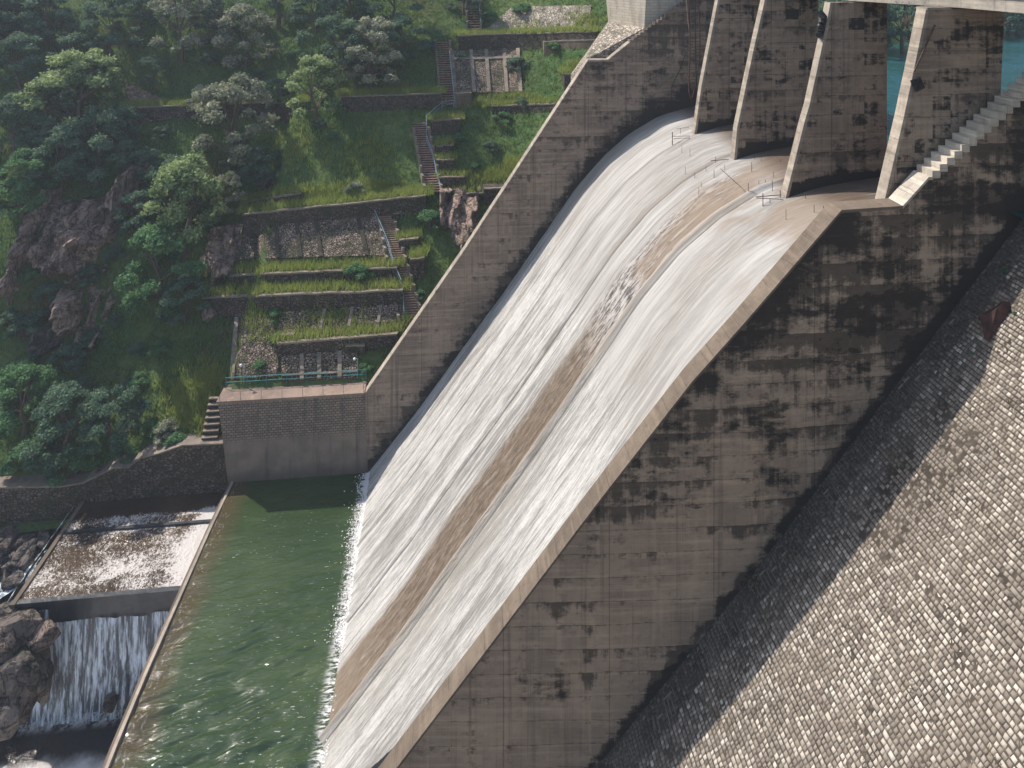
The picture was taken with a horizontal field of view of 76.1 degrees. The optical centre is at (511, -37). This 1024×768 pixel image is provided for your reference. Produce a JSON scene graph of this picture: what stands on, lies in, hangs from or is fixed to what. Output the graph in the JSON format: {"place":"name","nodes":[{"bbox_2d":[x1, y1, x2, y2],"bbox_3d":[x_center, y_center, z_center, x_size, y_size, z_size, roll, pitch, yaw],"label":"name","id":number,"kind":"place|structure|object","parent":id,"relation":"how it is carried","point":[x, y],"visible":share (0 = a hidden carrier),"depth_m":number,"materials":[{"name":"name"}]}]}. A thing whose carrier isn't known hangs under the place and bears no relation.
{"place":"outdoors","nodes":[
{"label":"outdoors","id":0,"kind":"place"},
{"bbox_2d":[0,529,58,602],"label":"valley floor","id":1,"kind":"structure","parent":0,"point":[4,559],"depth_m":58.80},
{"bbox_2d":[0,702,21,740],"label":"boulder","id":2,"kind":"object","parent":1,"relation":"on","point":[10,722],"visible":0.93,"depth_m":47.42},
{"bbox_2d":[0,695,38,724],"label":"boulder","id":3,"kind":"object","parent":1,"relation":"on","point":[29,703],"visible":0.38,"depth_m":48.25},
{"bbox_2d":[0,647,53,699],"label":"boulder","id":4,"kind":"object","parent":1,"relation":"on","point":[26,672],"visible":0.76,"depth_m":48.77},
{"bbox_2d":[0,632,21,665],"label":"boulder","id":5,"kind":"object","parent":4,"relation":"on","point":[10,645],"visible":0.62,"depth_m":49.61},
{"bbox_2d":[0,607,43,647],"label":"boulder","id":6,"kind":"object","parent":4,"relation":"on","point":[25,624],"visible":0.76,"depth_m":50.69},
{"bbox_2d":[26,619,60,653],"bbox_3d":[-36.380,52.605,50.787,2.276,2.224,1.727,-5,2,-15],"label":"boulder","id":7,"kind":"object","parent":4,"relation":"on","point":[46,635],"visible":0.94,"depth_m":50.44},
{"bbox_2d":[9,502,210,718],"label":"waterfall wall","id":8,"kind":"structure","parent":1,"relation":"on","point":[125,606],"depth_m":52.77,"materials":[{"name":"concrete"}]},
{"bbox_2d":[20,492,223,598],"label":"water","id":9,"kind":"structure","parent":8,"relation":"on","point":[108,561],"depth_m":57.05,"materials":[{"name":"liquid"}]},
{"bbox_2d":[102,481,233,767],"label":"weir wall","id":10,"kind":"structure","parent":1,"relation":"on","point":[129,713],"depth_m":47.44,"materials":[{"name":"concrete"}]},
{"bbox_2d":[597,219,1023,767],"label":"masonry dam","id":11,"kind":"structure","parent":1,"relation":"on","point":[924,578],"depth_m":30.43,"materials":[{"name":"stone"}]},
{"bbox_2d":[708,394,1019,767],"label":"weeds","id":12,"kind":"object","parent":11,"relation":"on","point":[1012,404],"visible":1,"depth_m":30.72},
{"bbox_2d":[978,301,1010,341],"bbox_3d":[25.047,18.381,34.090,1.530,1.910,1.161,0,0,-5],"label":"rock","id":13,"kind":"object","parent":11,"relation":"on","point":[992,319],"visible":1,"depth_m":33.66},
{"bbox_3d":[2.760,36.400,50.360,47.000,44.200,31.550,0,0,-5],"label":"spillway chute","id":14,"kind":"object","parent":1,"relation":"on","visible":0},
{"bbox_2d":[319,106,879,767],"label":"falling water","id":15,"kind":"structure","parent":14,"relation":"on","point":[655,256],"depth_m":45.69,"materials":[{"name":"liquid"}]},
{"bbox_2d":[378,71,1023,767],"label":"spillway wall","id":16,"kind":"structure","parent":14,"relation":"on","point":[688,507],"depth_m":34.93,"materials":[{"name":"concrete"}]},
{"bbox_2d":[692,0,759,134],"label":"spillway pier","id":17,"kind":"structure","parent":14,"relation":"on","point":[731,29],"depth_m":59.20,"materials":[{"name":"concrete"}]},
{"bbox_2d":[730,0,817,159],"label":"spillway pier","id":18,"kind":"structure","parent":14,"relation":"on","point":[779,62],"depth_m":51.61,"materials":[{"name":"concrete"}]},
{"bbox_2d":[781,2,886,198],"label":"spillway pier","id":19,"kind":"structure","parent":14,"relation":"on","point":[841,134],"depth_m":43.50,"materials":[{"name":"concrete"}]},
{"bbox_2d":[875,8,1003,198],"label":"spillway pier","id":20,"kind":"structure","parent":14,"relation":"on","point":[958,71],"depth_m":37.54,"materials":[{"name":"concrete"}]},
{"bbox_2d":[849,0,1023,12],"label":"bridge","id":21,"kind":"structure","parent":20,"relation":"on","point":[1015,6],"depth_m":35.94,"materials":[{"name":"concrete"}]},
{"bbox_2d":[0,709,125,767],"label":"creek water","id":22,"kind":"structure","parent":0,"point":[82,743],"depth_m":50.59,"materials":[{"name":"liquid"}]},
{"bbox_2d":[31,610,167,726],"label":"waterfall","id":23,"kind":"structure","parent":0,"point":[135,661],"depth_m":52.40,"materials":[{"name":"white"}]},
{"bbox_2d":[112,472,368,767],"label":"pool water","id":24,"kind":"structure","parent":0,"point":[243,674],"depth_m":48.35,"materials":[{"name":"liquid"}]},
{"bbox_2d":[314,472,369,766],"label":"foam","id":25,"kind":"object","parent":24,"relation":"on","point":[343,626],"visible":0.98,"depth_m":54.67,"materials":[{"name":"white"}]},
{"bbox_2d":[0,0,954,532],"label":"hillside","id":26,"kind":"structure","parent":0,"point":[128,332],"depth_m":85.67,"materials":[{"name":"plant"}]},
{"bbox_2d":[2,313,45,339],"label":"shrub","id":27,"kind":"object","parent":26,"relation":"on","point":[14,328],"visible":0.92,"depth_m":70.85,"materials":[{"name":"green plant"}]},
{"bbox_2d":[0,98,50,153],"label":"tree","id":28,"kind":"object","parent":26,"relation":"on","point":[4,111],"visible":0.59,"depth_m":83.28,"materials":[{"name":"green plant"}]},
{"bbox_2d":[0,1,50,56],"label":"tree","id":29,"kind":"object","parent":26,"relation":"on","point":[5,15],"visible":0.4,"depth_m":94.95,"materials":[{"name":"green plant"}]},
{"bbox_2d":[0,437,54,475],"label":"shrub","id":30,"kind":"object","parent":26,"relation":"on","point":[10,468],"visible":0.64,"depth_m":62.67,"materials":[{"name":"green plant"}]},
{"bbox_2d":[0,0,57,34],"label":"tree","id":31,"kind":"object","parent":26,"relation":"on","point":[5,24],"visible":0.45,"depth_m":96.60,"materials":[{"name":"green plant"}]},
{"bbox_2d":[0,31,58,92],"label":"tree","id":32,"kind":"object","parent":26,"relation":"on","point":[22,42],"visible":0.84,"depth_m":89.06,"materials":[{"name":"green plant"}]},
{"bbox_2d":[0,147,60,219],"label":"tree","id":33,"kind":"object","parent":26,"relation":"on","point":[14,186],"visible":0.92,"depth_m":76.71,"materials":[{"name":"green plant"}]},
{"bbox_2d":[0,363,64,443],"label":"tree","id":34,"kind":"object","parent":26,"relation":"on","point":[8,418],"visible":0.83,"depth_m":64.96,"materials":[{"name":"green plant"}]},
{"bbox_2d":[0,187,65,306],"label":"rock outcrop","id":35,"kind":"object","parent":26,"relation":"on","point":[27,231],"visible":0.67,"depth_m":73.97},
{"bbox_2d":[12,116,61,154],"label":"tree","id":36,"kind":"object","parent":26,"relation":"on","point":[20,139],"visible":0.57,"depth_m":82.42,"materials":[{"name":"green plant"}]},
{"bbox_2d":[0,78,78,143],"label":"tree","id":37,"kind":"object","parent":26,"relation":"on","point":[62,93],"visible":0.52,"depth_m":85.05,"materials":[{"name":"green plant"}]},
{"bbox_2d":[10,0,77,51],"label":"tree","id":38,"kind":"object","parent":26,"relation":"on","point":[68,14],"visible":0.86,"depth_m":95.33,"materials":[{"name":"green plant"}]},
{"bbox_2d":[27,325,62,356],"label":"rock outcrop","id":39,"kind":"object","parent":26,"relation":"on","point":[43,341],"visible":0.58,"depth_m":71.06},
{"bbox_2d":[30,281,66,301],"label":"shrub","id":40,"kind":"object","parent":26,"relation":"on","point":[43,288],"visible":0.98,"depth_m":72.60,"materials":[{"name":"green plant"}]},
{"bbox_2d":[20,126,103,190],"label":"tree","id":41,"kind":"object","parent":26,"relation":"on","point":[56,140],"visible":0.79,"depth_m":80.11,"materials":[{"name":"green plant"}]},
{"bbox_2d":[18,380,111,470],"bbox_3d":[-43.151,45.323,63.719,7.079,8.178,7.126,0,0,-16],"label":"tree","id":42,"kind":"object","parent":26,"relation":"on","point":[55,402],"visible":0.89,"depth_m":62.30,"materials":[{"name":"green plant"}]},
{"bbox_2d":[45,340,86,373],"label":"shrub","id":43,"kind":"object","parent":26,"relation":"on","point":[71,351],"visible":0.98,"depth_m":69.87,"materials":[{"name":"green plant"}]},
{"bbox_2d":[27,196,105,283],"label":"rock outcrop","id":44,"kind":"object","parent":26,"relation":"on","point":[76,237],"visible":0.73,"depth_m":75.48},
{"bbox_2d":[11,47,123,137],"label":"tree","id":45,"kind":"object","parent":26,"relation":"on","point":[74,60],"visible":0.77,"depth_m":85.21,"materials":[{"name":"green plant"}]},
{"bbox_2d":[42,31,104,84],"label":"tree","id":46,"kind":"object","parent":26,"relation":"on","point":[73,39],"visible":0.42,"depth_m":92.61,"materials":[{"name":"green plant"}]},
{"bbox_2d":[48,440,105,488],"bbox_3d":[-41.931,48.169,62.952,4.118,2.568,4.854,0,0,12],"label":"shrub","id":47,"kind":"object","parent":26,"relation":"on","point":[73,461],"visible":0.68,"depth_m":62.34,"materials":[{"name":"green plant"}]},
{"bbox_2d":[48,263,111,354],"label":"rock outcrop","id":48,"kind":"object","parent":26,"relation":"on","point":[66,311],"visible":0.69,"depth_m":72.11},
{"bbox_2d":[48,106,139,187],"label":"tree","id":49,"kind":"object","parent":26,"relation":"on","point":[99,142],"visible":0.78,"depth_m":82.59,"materials":[{"name":"green plant"}]},
{"bbox_2d":[71,0,150,56],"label":"tree","id":50,"kind":"object","parent":26,"relation":"on","point":[84,25],"visible":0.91,"depth_m":96.32,"materials":[{"name":"green plant"}]},
{"bbox_2d":[0,433,227,532],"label":"riverside wall","id":51,"kind":"structure","parent":26,"relation":"on","point":[193,464],"depth_m":62.42,"materials":[{"name":"stone"}]},
{"bbox_2d":[76,384,153,454],"bbox_3d":[-39.436,45.093,64.597,7.193,7.677,6.828,0,0,36],"label":"tree","id":52,"kind":"object","parent":26,"relation":"on","point":[131,421],"visible":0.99,"depth_m":63.08,"materials":[{"name":"green plant"}]},
{"bbox_2d":[83,102,146,153],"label":"tree","id":53,"kind":"object","parent":26,"relation":"on","point":[128,110],"visible":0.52,"depth_m":86.11,"materials":[{"name":"green plant"}]},
{"bbox_2d":[97,163,150,248],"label":"rock outcrop","id":54,"kind":"object","parent":26,"relation":"on","point":[126,182],"visible":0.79,"depth_m":78.84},
{"bbox_2d":[107,0,170,35],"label":"tree","id":55,"kind":"object","parent":26,"relation":"on","point":[136,5],"visible":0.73,"depth_m":99.23,"materials":[{"name":"green plant"}]},
{"bbox_2d":[114,145,163,185],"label":"tree","id":56,"kind":"object","parent":26,"relation":"on","point":[143,155],"visible":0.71,"depth_m":82.31,"materials":[{"name":"green plant"}]},
{"bbox_2d":[112,189,172,237],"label":"tree","id":57,"kind":"object","parent":26,"relation":"on","point":[137,220],"visible":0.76,"depth_m":76.87,"materials":[{"name":"green plant"}]},
{"bbox_2d":[124,81,178,124],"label":"stone pitching","id":58,"kind":"object","parent":26,"relation":"on","point":[131,90],"visible":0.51,"depth_m":93.30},
{"bbox_2d":[135,55,170,88],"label":"tree","id":59,"kind":"object","parent":26,"relation":"on","point":[150,60],"visible":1,"depth_m":94.42,"materials":[{"name":"green plant"}]},
{"bbox_2d":[114,222,208,316],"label":"tree","id":60,"kind":"object","parent":26,"relation":"on","point":[154,237],"visible":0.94,"depth_m":72.49,"materials":[{"name":"green plant"}]},
{"bbox_2d":[149,417,181,445],"bbox_3d":[-34.032,46.127,64.667,2.950,1.707,2.585,0,0,-41],"label":"shrub","id":61,"kind":"object","parent":26,"relation":"on","point":[163,427],"visible":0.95,"depth_m":64.23,"materials":[{"name":"green plant"}]},
{"bbox_2d":[143,154,201,215],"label":"tree","id":62,"kind":"object","parent":26,"relation":"on","point":[151,170],"visible":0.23,"depth_m":80.93,"materials":[{"name":"green plant"}]},
{"bbox_2d":[137,149,228,263],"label":"tree","id":63,"kind":"object","parent":26,"relation":"on","point":[190,167],"visible":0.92,"depth_m":75.49,"materials":[{"name":"green plant"}]},
{"bbox_2d":[153,272,212,328],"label":"tree","id":64,"kind":"object","parent":26,"relation":"on","point":[181,282],"visible":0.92,"depth_m":72.06,"materials":[{"name":"green plant"}]},
{"bbox_2d":[147,0,225,66],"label":"tree","id":65,"kind":"object","parent":26,"relation":"on","point":[182,12],"visible":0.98,"depth_m":96.83,"materials":[{"name":"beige plant"}]},
{"bbox_2d":[201,396,220,439],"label":"staircase","id":66,"kind":"structure","parent":26,"relation":"on","point":[213,426],"depth_m":64.37,"materials":[{"name":"concrete"}]},
{"bbox_2d":[123,101,302,123],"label":"terrace wall","id":67,"kind":"structure","parent":26,"relation":"on","point":[281,110],"depth_m":91.36,"materials":[{"name":"stone"}]},
{"bbox_2d":[186,0,248,36],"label":"tree","id":68,"kind":"object","parent":26,"relation":"on","point":[202,25],"visible":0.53,"depth_m":101.41,"materials":[{"name":"green plant"}]},
{"bbox_2d":[193,223,242,295],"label":"rock outcrop","id":69,"kind":"object","parent":26,"relation":"on","point":[226,238],"visible":0.84,"depth_m":77.91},
{"bbox_2d":[206,171,245,215],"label":"tree","id":70,"kind":"object","parent":26,"relation":"on","point":[230,177],"visible":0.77,"depth_m":81.61,"materials":[{"name":"green plant"}]},
{"bbox_2d":[191,72,279,171],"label":"tree","id":71,"kind":"object","parent":26,"relation":"on","point":[215,96],"visible":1,"depth_m":85.51,"materials":[{"name":"green plant"}]},
{"bbox_2d":[211,3,280,70],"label":"tree","id":72,"kind":"object","parent":26,"relation":"on","point":[223,38],"visible":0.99,"depth_m":98.62,"materials":[{"name":"green plant"}]},
{"bbox_2d":[229,317,278,380],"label":"stone pitching","id":73,"kind":"object","parent":26,"relation":"on","point":[255,352],"visible":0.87,"depth_m":67.17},
{"bbox_2d":[230,145,281,186],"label":"tree","id":74,"kind":"object","parent":26,"relation":"on","point":[247,171],"visible":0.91,"depth_m":83.56,"materials":[{"name":"green plant"}]},
{"bbox_2d":[264,78,294,108],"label":"tree","id":75,"kind":"object","parent":26,"relation":"on","point":[271,87],"visible":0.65,"depth_m":93.67,"materials":[{"name":"green plant"}]},
{"bbox_2d":[251,0,309,30],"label":"tree","id":76,"kind":"object","parent":26,"relation":"on","point":[275,4],"visible":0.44,"depth_m":106.26,"materials":[{"name":"green plant"}]},
{"bbox_2d":[216,381,367,483],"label":"pool wall","id":77,"kind":"structure","parent":26,"relation":"on","point":[285,432],"depth_m":63.65,"materials":[{"name":"concrete"}]},
{"bbox_2d":[202,282,403,320],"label":"terrace wall","id":78,"kind":"structure","parent":26,"relation":"on","point":[233,305],"depth_m":71.07,"materials":[{"name":"stone"}]},
{"bbox_2d":[238,215,385,259],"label":"stone pitching","id":79,"kind":"object","parent":26,"relation":"on","point":[276,246],"visible":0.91,"depth_m":76.72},
{"bbox_2d":[229,263,397,285],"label":"terrace wall","id":80,"kind":"structure","parent":26,"relation":"on","point":[384,271],"depth_m":73.06,"materials":[{"name":"stone"}]},
{"bbox_2d":[284,54,346,122],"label":"tree","id":81,"kind":"object","parent":26,"relation":"on","point":[312,64],"visible":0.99,"depth_m":88.82,"materials":[{"name":"green plant"}]},
{"bbox_2d":[287,0,348,32],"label":"tree","id":82,"kind":"object","parent":26,"relation":"on","point":[297,7],"visible":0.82,"depth_m":99.60,"materials":[{"name":"green plant"}]},
{"bbox_2d":[281,350,356,381],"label":"stone pitching","id":83,"kind":"object","parent":26,"relation":"on","point":[307,361],"visible":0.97,"depth_m":66.42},
{"bbox_2d":[292,11,365,77],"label":"tree","id":84,"kind":"object","parent":26,"relation":"on","point":[333,28],"visible":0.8,"depth_m":93.47,"materials":[{"name":"green plant"}]},
{"bbox_2d":[243,190,426,238],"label":"terrace wall","id":85,"kind":"structure","parent":26,"relation":"on","point":[254,224],"depth_m":78.90,"materials":[{"name":"stone"}]},
{"bbox_2d":[277,327,397,359],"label":"terrace wall","id":86,"kind":"structure","parent":26,"relation":"on","point":[334,343],"depth_m":67.57,"materials":[{"name":"stone"}]},
{"bbox_2d":[279,304,402,332],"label":"stone pitching","id":87,"kind":"object","parent":26,"relation":"on","point":[389,312],"visible":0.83,"depth_m":70.01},
{"bbox_2d":[315,0,384,19],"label":"tree","id":88,"kind":"object","parent":26,"relation":"on","point":[361,9],"visible":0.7,"depth_m":100.63,"materials":[{"name":"green plant"}]},
{"bbox_2d":[118,24,602,345],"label":"grass","id":89,"kind":"structure","parent":26,"relation":"on","point":[413,251],"depth_m":78.58,"materials":[{"name":"plant"}]},
{"bbox_2d":[336,15,404,88],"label":"tree","id":90,"kind":"object","parent":26,"relation":"on","point":[377,23],"visible":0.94,"depth_m":92.45,"materials":[{"name":"green plant"}]},
{"bbox_2d":[151,4,607,437],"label":"grass","id":91,"kind":"structure","parent":26,"relation":"on","point":[201,398],"depth_m":81.84,"materials":[{"name":"plant"}]},
{"bbox_2d":[341,92,441,111],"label":"terrace wall","id":92,"kind":"structure","parent":26,"relation":"on","point":[386,101],"depth_m":91.48,"materials":[{"name":"stone"}]},
{"bbox_2d":[366,0,425,21],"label":"tree","id":93,"kind":"object","parent":26,"relation":"on","point":[378,8],"visible":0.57,"depth_m":102.47,"materials":[{"name":"green plant"}]},
{"bbox_2d":[378,216,421,323],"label":"staircase","id":94,"kind":"structure","parent":26,"relation":"on","point":[406,269],"depth_m":74.86,"materials":[{"name":"concrete"}]},
{"bbox_2d":[376,15,429,70],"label":"tree","id":95,"kind":"object","parent":26,"relation":"on","point":[399,22],"visible":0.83,"depth_m":95.83,"materials":[{"name":"green plant"}]},
{"bbox_2d":[413,208,439,229],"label":"shrub","id":96,"kind":"object","parent":26,"relation":"on","point":[430,213],"visible":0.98,"depth_m":78.49,"materials":[{"name":"green plant"}]},
{"bbox_2d":[412,123,442,195],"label":"staircase","id":97,"kind":"structure","parent":26,"relation":"on","point":[426,165],"depth_m":85.78,"materials":[{"name":"concrete"}]},
{"bbox_2d":[434,40,455,107],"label":"staircase","id":98,"kind":"structure","parent":26,"relation":"on","point":[441,70],"depth_m":96.94,"materials":[{"name":"concrete"}]},
{"bbox_2d":[431,117,460,135],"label":"terrace wall","id":99,"kind":"structure","parent":26,"relation":"on","point":[451,126],"depth_m":89.05,"materials":[{"name":"stone"}]},
{"bbox_2d":[439,186,482,249],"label":"rock outcrop","id":100,"kind":"object","parent":26,"relation":"on","point":[459,210],"visible":0.63,"depth_m":78.58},
{"bbox_2d":[466,0,481,30],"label":"staircase","id":101,"kind":"structure","parent":26,"relation":"on","point":[470,17],"depth_m":105.80,"materials":[{"name":"concrete"}]},
{"bbox_2d":[450,48,521,93],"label":"stone pitching","id":102,"kind":"object","parent":26,"relation":"on","point":[480,63],"visible":0.88,"depth_m":97.09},
{"bbox_2d":[492,103,555,113],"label":"terrace wall","id":103,"kind":"structure","parent":26,"relation":"on","point":[535,108],"depth_m":90.35,"materials":[{"name":"stone"}]},
{"bbox_2d":[458,31,595,50],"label":"terrace wall","id":104,"kind":"structure","parent":26,"relation":"on","point":[499,41],"depth_m":99.50,"materials":[{"name":"stone"}]},
{"bbox_2d":[487,5,590,30],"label":"stone pitching","id":105,"kind":"object","parent":26,"relation":"on","point":[542,16],"visible":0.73,"depth_m":100.06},
{"bbox_2d":[365,0,714,471],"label":"spillway wall","id":106,"kind":"structure","parent":26,"relation":"on","point":[602,108],"depth_m":65.90,"materials":[{"name":"concrete"}]},
{"bbox_2d":[686,0,699,98],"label":"lattice frame","id":107,"kind":"object","parent":106,"relation":"attached to","point":[689,25],"visible":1,"depth_m":62.33,"materials":[{"name":"metal"}]},
{"bbox_2d":[543,39,594,55],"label":"terrace wall","id":108,"kind":"structure","parent":26,"relation":"on","point":[565,44],"depth_m":92.34,"materials":[{"name":"stone"}]},
{"bbox_2d":[571,0,682,80],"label":"dam abutment","id":109,"kind":"object","parent":26,"relation":"on","point":[627,19],"visible":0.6,"depth_m":69.22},
{"bbox_2d":[887,3,922,51],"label":"tree","id":110,"kind":"object","parent":26,"relation":"on","point":[910,11],"visible":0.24,"depth_m":101.74,"materials":[{"name":"green plant"}]},
{"bbox_2d":[887,30,1023,218],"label":"reservoir water","id":111,"kind":"structure","parent":0,"point":[1013,57],"depth_m":87.86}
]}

